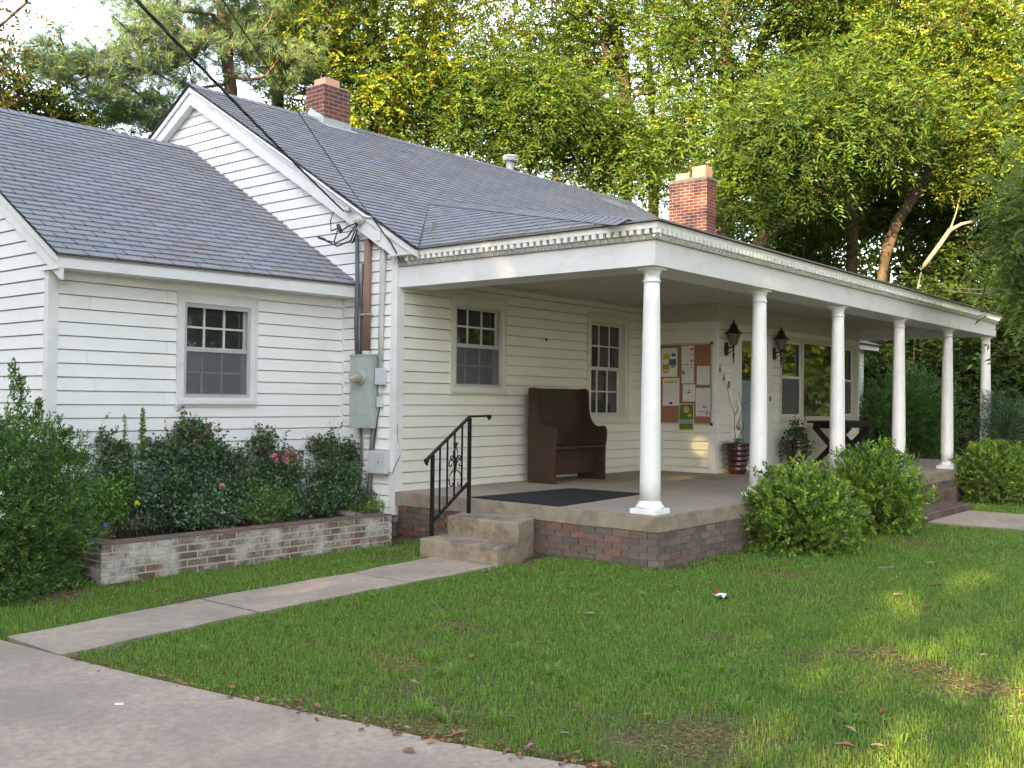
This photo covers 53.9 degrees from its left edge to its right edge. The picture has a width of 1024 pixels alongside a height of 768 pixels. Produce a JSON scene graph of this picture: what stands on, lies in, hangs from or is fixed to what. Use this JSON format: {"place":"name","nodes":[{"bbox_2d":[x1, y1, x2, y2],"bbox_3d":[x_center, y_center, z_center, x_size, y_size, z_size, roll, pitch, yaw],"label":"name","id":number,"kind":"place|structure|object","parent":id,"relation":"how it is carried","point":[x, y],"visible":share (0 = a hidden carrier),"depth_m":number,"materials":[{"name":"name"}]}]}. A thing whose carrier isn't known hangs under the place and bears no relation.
{"place":"outdoors","nodes":[
{"label":"outdoors","id":0,"kind":"place"},
{"bbox_2d":[91,510,398,539],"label":"bed soil","id":1,"kind":"structure","parent":0,"point":[250,522],"depth_m":10.54,"materials":[{"name":"brown soil"}]},
{"bbox_2d":[54,463,138,539],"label":"leafy plant","id":2,"kind":"object","parent":1,"relation":"on","point":[108,489],"visible":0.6,"depth_m":9.29,"materials":[{"name":"green plant"}]},
{"bbox_2d":[122,414,127,534],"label":"tall weed","id":3,"kind":"object","parent":1,"relation":"on","point":[124,425],"visible":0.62,"depth_m":9.91,"materials":[{"name":"green plant"}]},
{"bbox_2d":[80,412,172,538],"bbox_3d":[-3.744,0.877,9.731,0.742,1.203,0.884,0,-1,39],"label":"rose bush","id":4,"kind":"object","parent":1,"relation":"on","point":[120,453],"visible":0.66,"depth_m":9.67,"materials":[{"name":"green plant"}]},
{"bbox_2d":[135,500,139,526],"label":"yellow flower","id":5,"kind":"object","parent":1,"relation":"on","point":[137,502],"visible":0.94,"depth_m":9.38,"materials":[{"name":"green plant"}]},
{"bbox_2d":[136,407,148,532],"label":"tall weed","id":6,"kind":"object","parent":1,"relation":"on","point":[142,429],"visible":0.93,"depth_m":10.03,"materials":[{"name":"green plant"}]},
{"bbox_2d":[130,406,238,533],"bbox_3d":[-3.329,0.862,10.241,1.005,1.275,1.265,1,-1,4],"label":"rose bush","id":7,"kind":"object","parent":1,"relation":"on","point":[192,456],"visible":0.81,"depth_m":10.15,"materials":[{"name":"green plant"}]},
{"bbox_2d":[167,437,269,532],"bbox_3d":[-2.987,1.032,10.277,0.835,0.963,1.451,1,-1,8],"label":"rose bush","id":8,"kind":"object","parent":1,"relation":"on","point":[241,472],"visible":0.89,"depth_m":10.20,"materials":[{"name":"green plant"}]},
{"bbox_2d":[229,475,309,526],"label":"leafy plant","id":9,"kind":"object","parent":1,"relation":"on","point":[261,508],"visible":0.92,"depth_m":10.40,"materials":[{"name":"green plant"}]},
{"bbox_2d":[241,422,313,521],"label":"rose bush","id":10,"kind":"object","parent":1,"relation":"on","point":[287,471],"visible":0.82,"depth_m":11.14,"materials":[{"name":"green plant"}]},
{"bbox_2d":[293,421,374,517],"bbox_3d":[-2.076,0.995,11.777,0.883,1.139,1.308,0,-1,13],"label":"rose bush","id":11,"kind":"object","parent":1,"relation":"on","point":[334,485],"visible":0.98,"depth_m":11.73,"materials":[{"name":"green plant"}]},
{"bbox_2d":[336,487,389,513],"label":"leafy plant","id":12,"kind":"object","parent":1,"relation":"on","point":[371,508],"visible":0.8,"depth_m":11.75,"materials":[{"name":"green plant"}]},
{"bbox_2d":[0,640,585,767],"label":"driveway","id":13,"kind":"structure","parent":0,"point":[57,711],"depth_m":4.74,"materials":[{"name":"concrete"}]},
{"bbox_2d":[404,747,415,752],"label":"fallen leaf","id":14,"kind":"object","parent":13,"relation":"on","point":[410,749],"visible":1,"depth_m":4.50,"materials":[{"name":"brown plant"}]},
{"bbox_2d":[0,439,1023,767],"bbox_3d":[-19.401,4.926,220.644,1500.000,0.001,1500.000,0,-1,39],"label":"ground","id":15,"kind":"structure","parent":0,"point":[630,735],"depth_m":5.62,"materials":[{"name":"green plant"}]},
{"bbox_2d":[0,0,75,120],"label":"broadleaf tree","id":16,"kind":"object","parent":15,"relation":"on","point":[4,71],"visible":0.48,"depth_m":20.48,"materials":[{"name":"green plant"}]},
{"bbox_2d":[0,357,115,603],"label":"leafy shrub","id":17,"kind":"object","parent":15,"relation":"on","point":[26,512],"visible":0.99,"depth_m":8.07,"materials":[{"name":"green plant"}]},
{"bbox_2d":[0,51,135,133],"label":"broadleaf tree","id":18,"kind":"object","parent":15,"relation":"on","point":[64,114],"visible":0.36,"depth_m":21.71,"materials":[{"name":"green plant"}]},
{"bbox_2d":[0,0,334,137],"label":"pine tree","id":19,"kind":"object","parent":15,"relation":"on","point":[167,55],"visible":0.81,"depth_m":22.74,"materials":[{"name":"green plant"}]},
{"bbox_2d":[38,506,391,584],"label":"planter wall","id":20,"kind":"structure","parent":15,"relation":"on","point":[123,560],"depth_m":9.47,"materials":[{"name":"brick"}]},
{"bbox_2d":[7,557,494,657],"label":"front walk","id":21,"kind":"structure","parent":15,"relation":"on","point":[76,638],"depth_m":7.54,"materials":[{"name":"concrete"}]},
{"bbox_2d":[175,0,385,107],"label":"pine tree","id":22,"kind":"object","parent":15,"relation":"on","point":[240,57],"visible":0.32,"depth_m":24.46,"materials":[{"name":"green plant"}]},
{"bbox_2d":[235,0,484,149],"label":"broadleaf tree","id":23,"kind":"object","parent":15,"relation":"on","point":[367,102],"visible":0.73,"depth_m":25.01,"materials":[{"name":"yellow plant"}]},
{"bbox_2d":[361,0,553,141],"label":"broadleaf tree","id":24,"kind":"object","parent":15,"relation":"on","point":[509,23],"visible":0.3,"depth_m":26.94,"materials":[{"name":"green plant"}]},
{"bbox_2d":[452,729,467,736],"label":"fallen leaf","id":25,"kind":"object","parent":15,"relation":"on","point":[459,732],"visible":1,"depth_m":4.74,"materials":[{"name":"brown plant"}]},
{"bbox_2d":[420,511,533,569],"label":"concrete steps","id":26,"kind":"structure","parent":15,"relation":"on","point":[494,539],"depth_m":10.07,"materials":[{"name":"beige concrete"}]},
{"bbox_2d":[424,415,491,535],"bbox_3d":[-0.564,0.949,10.653,0.042,1.244,1.017,0,-1,39],"label":"handrail","id":27,"kind":"object","parent":26,"relation":"on","point":[431,457],"visible":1,"depth_m":10.58,"materials":[{"name":"black metal"}]},
{"bbox_2d":[0,77,1003,569],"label":"house","id":28,"kind":"structure","parent":15,"relation":"on","point":[186,277],"depth_m":12.13,"materials":[{"name":"white"}]},
{"bbox_2d":[174,289,258,406],"bbox_3d":[-3.264,-0.372,11.081,0.180,1.239,1.028,0,-1,39],"label":"window","id":29,"kind":"structure","parent":28,"relation":"in","point":[216,354],"depth_m":11.11,"materials":[{"name":"grey wood"}]},
{"bbox_2d":[222,0,366,210],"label":"telephone cable","id":30,"kind":"object","parent":28,"relation":"attached to","point":[284,91],"visible":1,"depth_m":7.19,"materials":[{"name":"black rubber"}]},
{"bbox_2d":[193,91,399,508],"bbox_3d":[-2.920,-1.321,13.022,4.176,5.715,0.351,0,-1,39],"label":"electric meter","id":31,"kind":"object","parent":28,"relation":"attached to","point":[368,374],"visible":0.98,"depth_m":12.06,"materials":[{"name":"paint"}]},
{"bbox_2d":[344,207,351,212],"bbox_3d":[-1.990,-2.107,12.204,0.070,0.070,0.084,0,-1,39],"label":"insulator","id":32,"kind":"object","parent":28,"relation":"attached to","point":[347,210],"visible":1,"depth_m":12.18,"materials":[{"name":"white ceramic"}]},
{"bbox_2d":[134,0,343,211],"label":"power cable","id":33,"kind":"object","parent":32,"relation":"attached to","point":[168,33],"visible":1,"depth_m":6.46,"materials":[{"name":"black rubber"}]},
{"bbox_2d":[368,451,389,473],"bbox_3d":[-1.574,0.926,11.915,0.290,0.265,0.100,0,-1,39],"label":"phone box","id":34,"kind":"object","parent":28,"relation":"attached to","point":[378,462],"visible":1,"depth_m":11.85,"materials":[{"name":"plastic"}]},
{"bbox_2d":[448,293,507,394],"bbox_3d":[-0.466,-0.494,13.003,0.180,1.269,1.093,0,-1,39],"label":"window","id":35,"kind":"structure","parent":28,"relation":"in","point":[478,324],"depth_m":13.06,"materials":[{"name":"grey wood"}]},
{"bbox_2d":[471,488,638,506],"bbox_3d":[0.581,1.272,11.439,1.265,0.011,1.845,0,-1,39],"label":"door mat","id":36,"kind":"object","parent":28,"relation":"on","point":[563,497],"depth_m":11.28,"materials":[{"name":"fabric"}]},
{"bbox_2d":[527,387,606,483],"bbox_3d":[0.767,0.685,13.678,0.473,1.259,1.178,0,-1,39],"label":"pew","id":37,"kind":"object","parent":28,"relation":"on","point":[566,435],"visible":1,"depth_m":13.74,"materials":[{"name":"brown wood"}]},
{"bbox_2d":[585,311,629,422],"bbox_3d":[1.418,-0.239,15.296,0.180,1.644,1.128,0,-1,39],"label":"window","id":38,"kind":"structure","parent":28,"relation":"in","point":[608,335],"depth_m":15.41,"materials":[{"name":"paint"}]},
{"bbox_2d":[660,342,712,425],"bbox_3d":[2.680,-0.005,15.744,1.020,1.289,0.022,0,-1,39],"label":"notice board","id":39,"kind":"object","parent":28,"relation":"attached to","point":[703,353],"visible":0.49,"depth_m":15.63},
{"bbox_2d":[661,348,677,376],"bbox_3d":[2.483,-0.341,15.907,0.290,0.453,0.012,0,-1,39],"label":"notice","id":40,"kind":"object","parent":39,"relation":"attached to","point":[668,362],"visible":1,"depth_m":15.91,"materials":[{"name":"paper"}]},
{"bbox_2d":[663,378,679,405],"bbox_3d":[2.507,0.124,15.880,0.300,0.437,0.066,0,-1,39],"label":"notice","id":41,"kind":"object","parent":39,"relation":"attached to","point":[670,391],"visible":1,"depth_m":15.88,"materials":[{"name":"paper"}]},
{"bbox_2d":[679,404,693,430],"bbox_3d":[2.706,0.516,15.683,0.137,0.421,0.238,1,-1,-24],"label":"notice","id":42,"kind":"object","parent":39,"relation":"attached to","point":[686,417],"visible":1,"depth_m":15.68,"materials":[{"name":"paper"}]},
{"bbox_2d":[681,346,693,363],"bbox_3d":[2.737,-0.454,15.701,0.219,0.288,0.012,0,-1,39],"label":"notice","id":43,"kind":"object","parent":39,"relation":"attached to","point":[687,357],"visible":1,"depth_m":15.70,"materials":[{"name":"paper"}]},
{"bbox_2d":[682,364,693,382],"bbox_3d":[2.738,-0.157,15.693,0.215,0.292,0.012,0,-1,39],"label":"notice","id":44,"kind":"object","parent":39,"relation":"attached to","point":[687,373],"visible":1,"depth_m":15.69,"materials":[{"name":"paper"}]},
{"bbox_2d":[683,384,694,401],"bbox_3d":[2.752,0.138,15.674,0.220,0.268,0.012,0,-1,39],"label":"notice","id":45,"kind":"object","parent":39,"relation":"attached to","point":[689,392],"visible":1,"depth_m":15.67,"materials":[{"name":"paper"}]},
{"bbox_2d":[696,388,709,416],"bbox_3d":[2.953,0.279,15.510,0.199,0.439,0.198,1,-1,-6],"label":"notice","id":46,"kind":"object","parent":39,"relation":"attached to","point":[702,401],"visible":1,"depth_m":15.52,"materials":[{"name":"paper"}]},
{"bbox_2d":[697,366,709,384],"bbox_3d":[2.946,-0.134,15.521,0.223,0.288,0.012,0,-1,39],"label":"notice","id":47,"kind":"object","parent":39,"relation":"attached to","point":[703,375],"visible":1,"depth_m":15.52,"materials":[{"name":"paper"}]},
{"bbox_2d":[724,320,742,363],"bbox_3d":[3.418,-0.648,15.561,0.249,0.692,0.270,0,-1,39],"label":"wall lantern","id":48,"kind":"object","parent":28,"relation":"attached to","point":[733,332],"depth_m":15.53,"materials":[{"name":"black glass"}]},
{"bbox_2d":[723,384,749,474],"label":"potted plant","id":49,"kind":"object","parent":28,"relation":"on","point":[736,453],"visible":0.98,"depth_m":15.24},
{"bbox_2d":[741,340,751,462],"bbox_3d":[3.925,0.297,16.421,0.025,1.978,0.938,0,-1,39],"label":"door","id":50,"kind":"structure","parent":28,"relation":"in","point":[746,345],"depth_m":16.22,"materials":[{"name":"paint"}]},
{"bbox_2d":[747,362,750,376],"bbox_3d":[3.907,-0.231,16.305,0.101,0.403,0.394,0,-1,39],"label":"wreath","id":51,"kind":"object","parent":28,"relation":"attached to","point":[749,369],"visible":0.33,"depth_m":16.19,"materials":[{"name":"green plant"}]},
{"bbox_2d":[773,327,788,365],"bbox_3d":[4.506,-0.615,16.886,0.249,0.692,0.270,0,-1,39],"label":"wall lantern","id":52,"kind":"object","parent":28,"relation":"attached to","point":[780,338],"depth_m":16.86,"materials":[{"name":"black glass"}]},
{"bbox_2d":[778,399,815,467],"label":"potted plant","id":53,"kind":"object","parent":28,"relation":"on","point":[794,445],"visible":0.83,"depth_m":16.77,"materials":[{"name":"green plant"}]},
{"bbox_2d":[778,336,858,420],"bbox_3d":[5.683,-0.064,18.559,0.110,1.470,3.580,0,-1,39],"label":"window","id":54,"kind":"structure","parent":28,"relation":"in","point":[805,370],"depth_m":18.27,"materials":[{"name":"glass"}]},
{"bbox_2d":[807,420,875,464],"bbox_3d":[5.820,1.038,17.771,0.694,0.775,1.420,0,-1,39],"label":"trestle table","id":55,"kind":"object","parent":28,"relation":"on","point":[866,426],"visible":0.62,"depth_m":17.53,"materials":[{"name":"brown wood"}]},
{"bbox_2d":[0,536,1023,767],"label":"dry thatch","id":56,"kind":"object","parent":15,"relation":"on","point":[662,736],"visible":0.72,"depth_m":5.61,"materials":[{"name":"brown plant"}]},
{"bbox_2d":[361,12,707,218],"bbox_3d":[0.855,-3.682,26.799,10.185,11.561,5.758,1,-1,-14],"label":"broadleaf tree","id":57,"kind":"object","parent":15,"relation":"on","point":[552,111],"visible":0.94,"depth_m":25.75,"materials":[{"name":"green plant"}]},
{"bbox_2d":[463,0,747,201],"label":"broadleaf tree","id":58,"kind":"object","parent":15,"relation":"on","point":[617,18],"visible":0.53,"depth_m":28.69,"materials":[{"name":"green plant"}]},
{"bbox_2d":[521,0,768,215],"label":"broadleaf tree","id":59,"kind":"object","parent":15,"relation":"on","point":[650,69],"visible":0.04,"depth_m":32.20,"materials":[{"name":"green plant"}]},
{"bbox_2d":[714,589,729,599],"bbox_3d":[1.691,1.698,8.113,0.088,0.083,0.178,0,-1,39],"label":"crumpled wrapper","id":60,"kind":"object","parent":15,"relation":"on","point":[721,595],"visible":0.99,"depth_m":8.10,"materials":[{"name":"paper"}]},
{"bbox_2d":[603,0,851,237],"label":"broadleaf tree","id":61,"kind":"object","parent":15,"relation":"on","point":[708,30],"visible":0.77,"depth_m":26.62,"materials":[{"name":"green plant"}]},
{"bbox_2d":[664,0,886,234],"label":"broadleaf tree","id":62,"kind":"object","parent":15,"relation":"on","point":[797,36],"visible":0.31,"depth_m":27.13,"materials":[{"name":"green plant"}]},
{"bbox_2d":[550,168,1013,436],"bbox_3d":[9.076,-2.837,43.560,39.214,13.251,20.779,0,-1,11],"label":"wood","id":63,"kind":"object","parent":15,"relation":"on","point":[870,269],"depth_m":37.93,"materials":[{"name":"green plant"}]},
{"bbox_2d":[739,450,874,557],"bbox_3d":[3.157,1.279,10.930,1.454,1.124,1.413,1,-1,-9],"label":"evergreen shrub","id":64,"kind":"object","parent":15,"relation":"on","point":[812,493],"visible":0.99,"depth_m":10.61,"materials":[{"name":"green plant"}]},
{"bbox_2d":[717,175,913,273],"bbox_3d":[8.545,-2.011,29.481,6.890,8.450,5.815,0,-1,39],"label":"understory tree","id":65,"kind":"object","parent":15,"relation":"on","point":[819,245],"visible":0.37,"depth_m":28.41,"materials":[{"name":"green plant"}]},
{"bbox_2d":[655,7,992,254],"bbox_3d":[7.420,-3.298,24.695,7.972,10.860,5.616,1,-1,-7],"label":"broadleaf tree","id":66,"kind":"object","parent":15,"relation":"on","point":[821,125],"visible":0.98,"depth_m":23.91,"materials":[{"name":"green plant"}]},
{"bbox_2d":[835,741,856,746],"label":"fallen leaf","id":67,"kind":"object","parent":15,"relation":"on","point":[845,743],"visible":1,"depth_m":4.62,"materials":[{"name":"brown plant"}]},
{"bbox_2d":[843,725,856,732],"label":"fallen leaf","id":68,"kind":"object","parent":15,"relation":"on","point":[852,728],"visible":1,"depth_m":4.86,"materials":[{"name":"grey plant"}]},
{"bbox_2d":[743,0,1006,272],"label":"broadleaf tree","id":69,"kind":"object","parent":15,"relation":"on","point":[853,263],"visible":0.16,"depth_m":27.13,"materials":[{"name":"green plant"}]},
{"bbox_2d":[870,743,885,746],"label":"fallen leaf","id":70,"kind":"object","parent":15,"relation":"on","point":[877,744],"visible":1,"depth_m":4.63,"materials":[{"name":"beige plant"}]},
{"bbox_2d":[735,19,1021,279],"bbox_3d":[12.142,-4.841,32.129,10.919,14.288,6.419,0,-1,17],"label":"broadleaf tree","id":71,"kind":"object","parent":15,"relation":"on","point":[880,207],"visible":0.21,"depth_m":31.20,"materials":[{"name":"green plant"}]},
{"bbox_2d":[818,432,946,536],"bbox_3d":[4.561,1.234,12.655,1.465,1.300,1.509,0,-1,39],"label":"evergreen shrub","id":72,"kind":"object","parent":15,"relation":"on","point":[885,487],"visible":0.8,"depth_m":12.36,"materials":[{"name":"green plant"}]},
{"bbox_2d":[859,365,936,458],"bbox_3d":[8.546,0.836,23.464,3.006,2.588,2.653,0,-1,39],"label":"leafy shrub","id":73,"kind":"object","parent":15,"relation":"on","point":[868,384],"visible":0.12,"depth_m":23.14,"materials":[{"name":"green plant"}]},
{"bbox_2d":[864,339,942,443],"bbox_3d":[9.526,0.237,27.427,4.948,6.562,4.762,0,-1,19],"label":"understory tree","id":74,"kind":"object","parent":15,"relation":"on","point":[869,362],"visible":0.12,"depth_m":26.27,"materials":[{"name":"green plant"}]},
{"bbox_2d":[903,25,918,444],"bbox_3d":[14.118,-5.379,35.600,0.583,15.613,0.956,0,-1,15],"label":"tree trunk","id":75,"kind":"object","parent":15,"relation":"on","point":[908,248],"visible":0.04,"depth_m":35.56,"materials":[{"name":"brown wood"}]},
{"bbox_2d":[799,0,1023,276],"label":"broadleaf tree","id":76,"kind":"object","parent":15,"relation":"on","point":[1004,29],"visible":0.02,"depth_m":27.95,"materials":[{"name":"green plant"}]},
{"bbox_2d":[859,358,973,459],"bbox_3d":[8.786,0.726,22.256,2.609,2.716,2.804,0,-1,39],"label":"leafy shrub","id":77,"kind":"object","parent":15,"relation":"on","point":[933,434],"visible":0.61,"depth_m":21.95,"materials":[{"name":"green plant"}]},
{"bbox_2d":[830,0,1023,436],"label":"broadleaf tree","id":78,"kind":"object","parent":15,"relation":"on","point":[969,68],"visible":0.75,"depth_m":25.05,"materials":[{"name":"green plant"}]},
{"bbox_2d":[889,486,969,523],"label":"brick steps","id":79,"kind":"structure","parent":15,"relation":"on","point":[949,505],"depth_m":14.81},
{"bbox_2d":[911,190,972,436],"bbox_3d":[10.942,-1.392,25.757,1.739,7.140,0.669,0,-1,39],"label":"dead tree","id":80,"kind":"object","parent":15,"relation":"on","point":[939,244],"visible":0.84,"depth_m":25.55,"materials":[{"name":"white wood"}]},
{"bbox_2d":[861,178,1023,454],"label":"understory tree","id":81,"kind":"object","parent":15,"relation":"on","point":[920,259],"visible":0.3,"depth_m":29.33,"materials":[{"name":"green plant"}]},
{"bbox_2d":[864,249,1023,458],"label":"understory tree","id":82,"kind":"object","parent":15,"relation":"on","point":[902,277],"visible":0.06,"depth_m":26.90,"materials":[{"name":"green plant"}]},
{"bbox_2d":[875,258,1023,459],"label":"understory tree","id":83,"kind":"object","parent":15,"relation":"on","point":[968,383],"visible":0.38,"depth_m":25.58,"materials":[{"name":"green plant"}]},
{"bbox_2d":[917,267,1023,458],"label":"understory tree","id":84,"kind":"object","parent":15,"relation":"on","point":[1020,383],"visible":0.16,"depth_m":25.95,"materials":[{"name":"green plant"}]},
{"bbox_2d":[933,179,1023,434],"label":"understory tree","id":85,"kind":"object","parent":15,"relation":"on","point":[968,255],"visible":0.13,"depth_m":27.52,"materials":[{"name":"green plant"}]},
{"bbox_2d":[948,0,1023,369],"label":"broadleaf tree","id":86,"kind":"object","parent":15,"relation":"on","point":[1008,231],"visible":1,"depth_m":13.35,"materials":[{"name":"green plant"}]},
{"bbox_2d":[950,437,1023,502],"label":"evergreen shrub","id":87,"kind":"object","parent":15,"relation":"on","point":[974,465],"visible":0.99,"depth_m":16.63,"materials":[{"name":"green plant"}]},
{"bbox_2d":[964,380,1023,490],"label":"conifer shrub","id":88,"kind":"object","parent":15,"relation":"on","point":[1003,421],"visible":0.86,"depth_m":18.78,"materials":[{"name":"green plant"}]},
{"bbox_2d":[0,0,1023,282],"label":"sky","id":89,"kind":"structure","parent":0,"point":[51,9],"materials":[{"name":"white"}]},
{"bbox_2d":[845,269,995,290],"bbox_3d":[11.569,-3.090,27.507,0.022,3.631,24.991,1,-1,6],"label":"utility line","id":90,"kind":"object","parent":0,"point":[932,286],"visible":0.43,"depth_m":26.77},
{"bbox_2d":[888,282,1019,295],"bbox_3d":[11.572,-3.001,27.514,0.022,3.667,24.991,1,-1,6],"label":"utility line","id":91,"kind":"object","parent":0,"point":[958,292],"visible":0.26,"depth_m":25.47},
{"bbox_2d":[928,510,1023,530],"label":"entrance path","id":92,"kind":"structure","parent":0,"point":[982,519],"depth_m":13.81,"materials":[{"name":"concrete"}]}
]}

